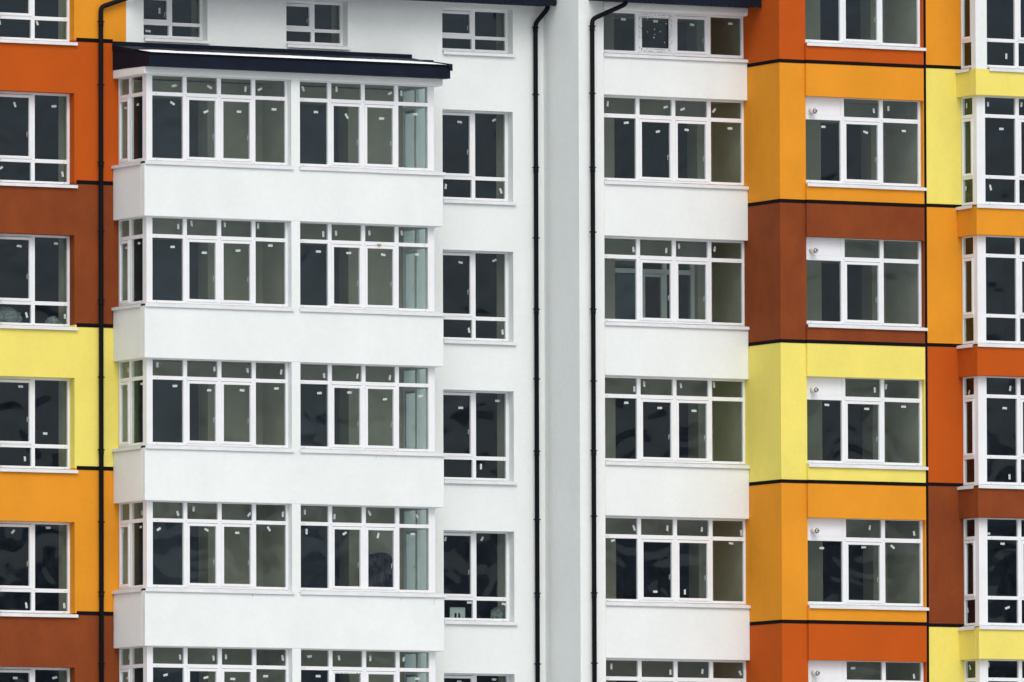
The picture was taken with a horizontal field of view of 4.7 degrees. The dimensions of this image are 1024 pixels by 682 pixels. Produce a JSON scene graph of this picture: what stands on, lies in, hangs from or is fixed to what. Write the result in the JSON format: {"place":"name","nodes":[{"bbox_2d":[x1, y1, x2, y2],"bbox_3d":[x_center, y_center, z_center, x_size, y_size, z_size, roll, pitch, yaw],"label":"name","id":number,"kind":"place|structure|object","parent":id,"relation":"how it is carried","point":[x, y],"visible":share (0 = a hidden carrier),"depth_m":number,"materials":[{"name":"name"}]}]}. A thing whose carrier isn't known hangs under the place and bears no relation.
{"place":"outdoors","nodes":[
{"label":"outdoors","id":0,"kind":"place"},
{"label":"ground","id":1,"kind":"structure","parent":0,"visible":0},
{"bbox_2d":[0,0,1023,681],"bbox_3d":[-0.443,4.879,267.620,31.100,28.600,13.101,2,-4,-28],"label":"apartment building","id":2,"kind":"structure","parent":1,"relation":"on","point":[626,340],"depth_m":264.68,"materials":[{"name":"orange paint"}]},
{"bbox_2d":[0,307,22,322],"bbox_3d":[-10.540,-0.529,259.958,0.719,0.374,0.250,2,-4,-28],"label":"plastic bag","id":3,"kind":"object","parent":2,"relation":"in","point":[10,314],"visible":1,"depth_m":259.89,"materials":[{"name":"grey plastic"}]},
{"bbox_2d":[0,667,69,681],"bbox_3d":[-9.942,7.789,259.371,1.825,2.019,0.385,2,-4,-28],"label":"window","id":4,"kind":"structure","parent":2,"relation":"in","point":[30,670],"depth_m":259.51,"materials":[{"name":"grey plastic"}]},
{"bbox_2d":[0,0,77,45],"bbox_3d":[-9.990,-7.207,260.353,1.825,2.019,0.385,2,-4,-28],"label":"window","id":5,"kind":"structure","parent":2,"relation":"in","point":[30,16],"depth_m":260.40,"materials":[{"name":"grey plastic"}]},
{"bbox_2d":[0,91,77,187],"bbox_3d":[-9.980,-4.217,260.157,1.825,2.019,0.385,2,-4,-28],"label":"window","id":6,"kind":"structure","parent":2,"relation":"in","point":[30,159],"depth_m":260.21,"materials":[{"name":"grey plastic"}]},
{"bbox_2d":[0,234,77,330],"bbox_3d":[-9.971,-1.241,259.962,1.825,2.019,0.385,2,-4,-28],"label":"window","id":7,"kind":"structure","parent":2,"relation":"in","point":[30,301],"depth_m":260.02,"materials":[{"name":"grey plastic"}]},
{"bbox_2d":[0,377,77,472],"bbox_3d":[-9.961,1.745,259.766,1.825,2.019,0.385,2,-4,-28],"label":"window","id":8,"kind":"structure","parent":2,"relation":"in","point":[30,444],"depth_m":259.83,"materials":[{"name":"grey plastic"}]},
{"bbox_2d":[0,521,77,617],"bbox_3d":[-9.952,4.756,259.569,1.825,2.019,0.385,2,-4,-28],"label":"window","id":9,"kind":"structure","parent":2,"relation":"in","point":[31,588],"depth_m":259.64,"materials":[{"name":"grey plastic"}]},
{"bbox_2d":[45,316,60,323],"bbox_3d":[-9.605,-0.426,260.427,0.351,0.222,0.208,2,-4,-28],"label":"plastic bag","id":10,"kind":"object","parent":2,"relation":"in","point":[52,320],"visible":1,"depth_m":260.36,"materials":[{"name":"grey plastic"}]},
{"bbox_2d":[111,75,143,168],"bbox_3d":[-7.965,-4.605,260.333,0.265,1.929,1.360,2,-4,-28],"label":"window","id":11,"kind":"structure","parent":2,"relation":"in","point":[129,98],"depth_m":260.46,"materials":[{"name":"grey plastic"}]},
{"bbox_2d":[111,217,144,310],"bbox_3d":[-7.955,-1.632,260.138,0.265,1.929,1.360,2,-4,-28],"label":"window","id":12,"kind":"structure","parent":2,"relation":"in","point":[129,240],"depth_m":260.27,"materials":[{"name":"grey plastic"}]},
{"bbox_2d":[112,359,143,451],"bbox_3d":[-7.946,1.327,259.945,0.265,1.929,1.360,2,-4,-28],"label":"window","id":13,"kind":"structure","parent":2,"relation":"in","point":[123,446],"depth_m":260.08,"materials":[{"name":"grey plastic"}]},
{"bbox_2d":[112,501,148,593],"bbox_3d":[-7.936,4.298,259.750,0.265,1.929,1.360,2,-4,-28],"label":"window","id":14,"kind":"structure","parent":2,"relation":"in","point":[128,588],"depth_m":259.89,"materials":[{"name":"grey plastic"}]},
{"bbox_2d":[119,646,143,681],"bbox_3d":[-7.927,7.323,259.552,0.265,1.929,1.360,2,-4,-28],"label":"window","id":15,"kind":"structure","parent":2,"relation":"in","point":[122,668],"depth_m":259.76,"materials":[{"name":"grey plastic"}]},
{"bbox_2d":[144,0,209,43],"bbox_3d":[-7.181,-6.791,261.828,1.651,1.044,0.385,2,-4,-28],"label":"window","id":16,"kind":"structure","parent":2,"relation":"in","point":[168,22],"depth_m":261.93,"materials":[{"name":"grey plastic"}]},
{"bbox_2d":[144,646,288,681],"bbox_3d":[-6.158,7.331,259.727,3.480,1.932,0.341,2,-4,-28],"label":"window","id":17,"kind":"structure","parent":2,"relation":"in","point":[148,650],"depth_m":259.76,"materials":[{"name":"grey plastic"}]},
{"bbox_2d":[140,74,293,169],"bbox_3d":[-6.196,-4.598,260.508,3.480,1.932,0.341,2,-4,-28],"label":"window","id":18,"kind":"structure","parent":2,"relation":"in","point":[218,160],"depth_m":260.53,"materials":[{"name":"grey plastic"}]},
{"bbox_2d":[141,358,293,452],"bbox_3d":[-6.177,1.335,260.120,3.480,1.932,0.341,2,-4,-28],"label":"window","id":19,"kind":"structure","parent":2,"relation":"in","point":[148,362],"depth_m":260.14,"materials":[{"name":"grey plastic"}]},
{"bbox_2d":[141,501,294,593],"bbox_3d":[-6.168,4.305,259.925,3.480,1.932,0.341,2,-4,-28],"label":"window","id":20,"kind":"structure","parent":2,"relation":"in","point":[186,586],"depth_m":259.95,"materials":[{"name":"grey plastic"}]},
{"bbox_2d":[144,216,293,310],"bbox_3d":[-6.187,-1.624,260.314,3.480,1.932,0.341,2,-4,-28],"label":"window","id":21,"kind":"structure","parent":2,"relation":"in","point":[218,240],"depth_m":260.34,"materials":[{"name":"grey plastic"}]},
{"bbox_2d":[143,50,445,64],"bbox_3d":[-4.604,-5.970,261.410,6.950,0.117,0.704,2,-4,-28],"label":"snow","id":22,"kind":"structure","parent":2,"relation":"on","point":[313,57],"depth_m":261.24,"materials":[{"name":"white snow"}]},
{"bbox_2d":[286,0,349,49],"bbox_3d":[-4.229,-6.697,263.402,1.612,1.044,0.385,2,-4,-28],"label":"window","id":23,"kind":"structure","parent":2,"relation":"in","point":[310,28],"depth_m":263.47,"materials":[{"name":"grey plastic"}]},
{"bbox_2d":[301,649,435,681],"bbox_3d":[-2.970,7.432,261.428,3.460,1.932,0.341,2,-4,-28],"label":"window","id":24,"kind":"structure","parent":2,"relation":"in","point":[365,671],"depth_m":261.48,"materials":[{"name":"grey plastic"}]},
{"bbox_2d":[299,222,445,315],"bbox_3d":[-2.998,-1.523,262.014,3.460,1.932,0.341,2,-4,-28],"label":"window","id":25,"kind":"structure","parent":2,"relation":"in","point":[362,246],"depth_m":262.06,"materials":[{"name":"grey plastic"}]},
{"bbox_2d":[300,81,445,175],"bbox_3d":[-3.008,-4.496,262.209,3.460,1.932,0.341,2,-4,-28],"label":"window","id":26,"kind":"structure","parent":2,"relation":"in","point":[362,105],"depth_m":262.25,"materials":[{"name":"grey plastic"}]},
{"bbox_2d":[300,363,446,456],"bbox_3d":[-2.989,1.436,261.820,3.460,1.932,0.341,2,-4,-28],"label":"window","id":27,"kind":"structure","parent":2,"relation":"in","point":[363,386],"depth_m":261.87,"materials":[{"name":"grey plastic"}]},
{"bbox_2d":[300,504,446,597],"bbox_3d":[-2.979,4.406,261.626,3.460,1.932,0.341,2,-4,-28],"label":"window","id":28,"kind":"structure","parent":2,"relation":"in","point":[363,527],"depth_m":261.61,"materials":[{"name":"grey plastic"}]},
{"bbox_2d":[368,552,392,586],"bbox_3d":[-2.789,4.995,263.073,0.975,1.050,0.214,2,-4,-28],"label":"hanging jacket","id":29,"kind":"object","parent":2,"relation":"in","point":[380,571],"visible":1,"depth_m":263.07,"materials":[{"name":"fabric"}]},
{"bbox_2d":[404,652,425,681],"bbox_3d":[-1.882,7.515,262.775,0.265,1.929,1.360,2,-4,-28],"label":"window","id":30,"kind":"structure","parent":2,"relation":"in","point":[418,654],"depth_m":262.95,"materials":[{"name":"grey"}]},
{"bbox_2d":[402,87,434,171],"bbox_3d":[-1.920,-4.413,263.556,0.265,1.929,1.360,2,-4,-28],"label":"window","id":31,"kind":"structure","parent":2,"relation":"in","point":[412,109],"depth_m":263.85,"materials":[{"name":"grey plastic"}]},
{"bbox_2d":[403,227,436,312],"bbox_3d":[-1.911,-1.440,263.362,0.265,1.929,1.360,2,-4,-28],"label":"window","id":32,"kind":"structure","parent":2,"relation":"in","point":[406,250],"depth_m":263.60,"materials":[{"name":"grey plastic"}]},
{"bbox_2d":[403,368,436,452],"bbox_3d":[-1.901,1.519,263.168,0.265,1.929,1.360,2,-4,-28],"label":"window","id":33,"kind":"structure","parent":2,"relation":"in","point":[406,390],"depth_m":263.53,"materials":[{"name":"grey plastic"}]},
{"bbox_2d":[403,508,436,593],"bbox_3d":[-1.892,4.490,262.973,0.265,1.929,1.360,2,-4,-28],"label":"window","id":34,"kind":"structure","parent":2,"relation":"in","point":[406,531],"depth_m":263.34,"materials":[{"name":"grey plastic"}]},
{"bbox_2d":[450,607,464,620],"bbox_3d":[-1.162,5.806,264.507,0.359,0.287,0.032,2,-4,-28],"label":"slotted board","id":35,"kind":"object","parent":2,"relation":"on","point":[457,610],"visible":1,"depth_m":264.50,"materials":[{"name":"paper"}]},
{"bbox_2d":[444,673,509,681],"bbox_3d":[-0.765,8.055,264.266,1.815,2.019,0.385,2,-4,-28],"label":"window","id":36,"kind":"structure","parent":2,"relation":"in","point":[473,677],"depth_m":264.44,"materials":[{"name":"grey plastic"}]},
{"bbox_2d":[442,7,514,56],"bbox_3d":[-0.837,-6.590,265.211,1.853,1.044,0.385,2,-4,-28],"label":"window","id":37,"kind":"structure","parent":2,"relation":"in","point":[471,12],"depth_m":265.28,"materials":[{"name":"grey plastic"}]},
{"bbox_2d":[442,110,515,204],"bbox_3d":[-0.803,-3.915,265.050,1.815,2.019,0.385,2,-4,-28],"label":"window","id":38,"kind":"structure","parent":2,"relation":"in","point":[471,176],"depth_m":265.15,"materials":[{"name":"grey plastic"}]},
{"bbox_2d":[443,250,516,344],"bbox_3d":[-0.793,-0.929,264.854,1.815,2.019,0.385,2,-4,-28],"label":"window","id":39,"kind":"structure","parent":2,"relation":"in","point":[471,316],"depth_m":264.95,"materials":[{"name":"grey plastic"}]},
{"bbox_2d":[443,390,516,484],"bbox_3d":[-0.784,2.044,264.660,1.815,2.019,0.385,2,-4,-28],"label":"window","id":40,"kind":"structure","parent":2,"relation":"in","point":[472,456],"depth_m":264.76,"materials":[{"name":"grey plastic"}]},
{"bbox_2d":[444,531,517,624],"bbox_3d":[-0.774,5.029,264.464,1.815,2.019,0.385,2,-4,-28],"label":"window","id":41,"kind":"structure","parent":2,"relation":"in","point":[474,620],"depth_m":264.56,"materials":[{"name":"grey plastic"}]},
{"bbox_2d":[490,606,503,618],"bbox_3d":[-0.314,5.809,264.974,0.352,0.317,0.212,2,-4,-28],"label":"plastic bag","id":42,"kind":"object","parent":2,"relation":"in","point":[496,613],"visible":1,"depth_m":264.91,"materials":[{"name":"grey plastic"}]},
{"bbox_2d":[615,259,694,324],"bbox_3d":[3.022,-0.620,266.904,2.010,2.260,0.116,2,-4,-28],"label":"window","id":43,"kind":"structure","parent":2,"relation":"in","point":[663,272],"depth_m":267.03,"materials":[{"name":"grey plastic"}]},
{"bbox_2d":[604,10,747,62],"bbox_3d":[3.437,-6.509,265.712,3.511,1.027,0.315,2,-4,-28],"label":"window","id":44,"kind":"structure","parent":2,"relation":"in","point":[639,52],"depth_m":265.73,"materials":[{"name":"grey plastic"}]},
{"bbox_2d":[606,658,745,681],"bbox_3d":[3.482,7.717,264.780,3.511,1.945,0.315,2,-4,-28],"label":"window","id":45,"kind":"structure","parent":2,"relation":"in","point":[639,678],"depth_m":264.89,"materials":[{"name":"grey plastic"}]},
{"bbox_2d":[604,95,748,189],"bbox_3d":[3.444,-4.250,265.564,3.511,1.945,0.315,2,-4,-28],"label":"window","id":46,"kind":"structure","parent":2,"relation":"in","point":[673,180],"depth_m":265.63,"materials":[{"name":"grey plastic"}]},
{"bbox_2d":[604,236,748,329],"bbox_3d":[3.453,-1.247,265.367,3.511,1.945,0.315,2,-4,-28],"label":"window","id":47,"kind":"structure","parent":2,"relation":"in","point":[673,261],"depth_m":265.41,"materials":[{"name":"grey plastic"}]},
{"bbox_2d":[605,376,749,468],"bbox_3d":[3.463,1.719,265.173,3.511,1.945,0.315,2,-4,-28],"label":"window","id":48,"kind":"structure","parent":2,"relation":"in","point":[674,460],"depth_m":265.21,"materials":[{"name":"grey plastic"}]},
{"bbox_2d":[605,516,750,607],"bbox_3d":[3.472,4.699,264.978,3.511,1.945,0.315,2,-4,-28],"label":"window","id":49,"kind":"structure","parent":2,"relation":"in","point":[674,540],"depth_m":265.02,"materials":[{"name":"grey plastic"}]},
{"bbox_2d":[804,0,925,50],"bbox_3d":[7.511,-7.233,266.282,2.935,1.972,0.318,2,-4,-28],"label":"window","id":50,"kind":"structure","parent":2,"relation":"in","point":[842,41],"depth_m":266.31,"materials":[{"name":"grey plastic"}]},
{"bbox_2d":[808,660,923,681],"bbox_3d":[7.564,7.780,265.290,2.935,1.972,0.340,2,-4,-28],"label":"window","id":51,"kind":"structure","parent":2,"relation":"in","point":[818,670],"depth_m":265.08,"materials":[{"name":"grey plastic"}]},
{"bbox_2d":[806,96,926,190],"bbox_3d":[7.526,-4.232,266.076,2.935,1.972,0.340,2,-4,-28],"label":"window","id":52,"kind":"structure","parent":2,"relation":"in","point":[817,108],"depth_m":265.99,"materials":[{"name":"grey plastic"}]},
{"bbox_2d":[806,237,927,330],"bbox_3d":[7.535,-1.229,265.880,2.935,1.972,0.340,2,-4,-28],"label":"window","id":53,"kind":"structure","parent":2,"relation":"in","point":[821,249],"depth_m":265.79,"materials":[{"name":"grey plastic"}]},
{"bbox_2d":[806,377,928,469],"bbox_3d":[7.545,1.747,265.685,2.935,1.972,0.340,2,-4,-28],"label":"window","id":54,"kind":"structure","parent":2,"relation":"in","point":[818,388],"depth_m":265.60,"materials":[{"name":"grey plastic"}]},
{"bbox_2d":[808,518,928,610],"bbox_3d":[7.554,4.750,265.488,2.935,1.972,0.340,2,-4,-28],"label":"window","id":55,"kind":"structure","parent":2,"relation":"in","point":[819,529],"depth_m":265.41,"materials":[{"name":"grey plastic"}]},
{"bbox_2d":[955,0,970,72],"bbox_3d":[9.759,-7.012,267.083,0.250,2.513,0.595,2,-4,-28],"label":"window","id":56,"kind":"structure","parent":2,"relation":"in","point":[964,39],"depth_m":267.29,"materials":[{"name":"grey plastic"}]},
{"bbox_2d":[956,96,973,209],"bbox_3d":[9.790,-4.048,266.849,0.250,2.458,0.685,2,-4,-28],"label":"window","id":57,"kind":"structure","parent":2,"relation":"in","point":[964,118],"depth_m":267.03,"materials":[{"name":"grey plastic"}]},
{"bbox_2d":[956,236,974,348],"bbox_3d":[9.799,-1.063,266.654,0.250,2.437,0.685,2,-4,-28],"label":"window","id":58,"kind":"structure","parent":2,"relation":"in","point":[970,257],"depth_m":266.83,"materials":[{"name":"grey plastic"}]},
{"bbox_2d":[958,518,975,630],"bbox_3d":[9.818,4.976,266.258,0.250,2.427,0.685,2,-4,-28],"label":"window","id":59,"kind":"structure","parent":2,"relation":"in","point":[969,626],"depth_m":266.38,"materials":[{"name":"grey plastic"}]},
{"bbox_2d":[957,376,979,489],"bbox_3d":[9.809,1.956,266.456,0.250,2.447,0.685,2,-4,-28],"label":"window","id":60,"kind":"structure","parent":2,"relation":"in","point":[966,398],"depth_m":266.64,"materials":[{"name":"grey plastic"}]},
{"bbox_2d":[964,659,976,681],"bbox_3d":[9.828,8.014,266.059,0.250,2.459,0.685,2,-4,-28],"label":"window","id":61,"kind":"structure","parent":2,"relation":"in","point":[966,679],"depth_m":266.31,"materials":[{"name":"grey plastic"}]},
{"bbox_2d":[973,95,1023,208],"bbox_3d":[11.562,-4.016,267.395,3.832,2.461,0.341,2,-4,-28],"label":"window","id":62,"kind":"structure","parent":2,"relation":"in","point":[979,101],"depth_m":266.70,"materials":[{"name":"grey plastic"}]},
{"bbox_2d":[973,376,1023,488],"bbox_3d":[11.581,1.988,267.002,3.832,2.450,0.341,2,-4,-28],"label":"window","id":63,"kind":"structure","parent":2,"relation":"in","point":[981,395],"depth_m":266.31,"materials":[{"name":"grey plastic"}]},
{"bbox_2d":[974,235,1023,347],"bbox_3d":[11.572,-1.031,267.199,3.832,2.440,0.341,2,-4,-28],"label":"window","id":64,"kind":"structure","parent":2,"relation":"in","point":[980,255],"depth_m":266.51,"materials":[{"name":"grey plastic"}]},
{"bbox_2d":[974,518,1023,629],"bbox_3d":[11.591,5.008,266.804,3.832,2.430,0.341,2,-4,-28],"label":"window","id":65,"kind":"structure","parent":2,"relation":"in","point":[982,597],"depth_m":266.12,"materials":[{"name":"grey plastic"}]},
{"bbox_2d":[977,659,1023,681],"bbox_3d":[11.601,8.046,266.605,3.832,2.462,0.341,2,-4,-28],"label":"window","id":66,"kind":"structure","parent":2,"relation":"in","point":[982,664],"depth_m":265.99,"materials":[{"name":"grey plastic"}]},
{"bbox_2d":[987,0,1023,72],"bbox_3d":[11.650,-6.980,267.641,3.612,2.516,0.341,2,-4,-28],"label":"window","id":67,"kind":"structure","parent":2,"relation":"in","point":[1017,38],"depth_m":267.23,"materials":[{"name":"grey plastic"}]}
]}

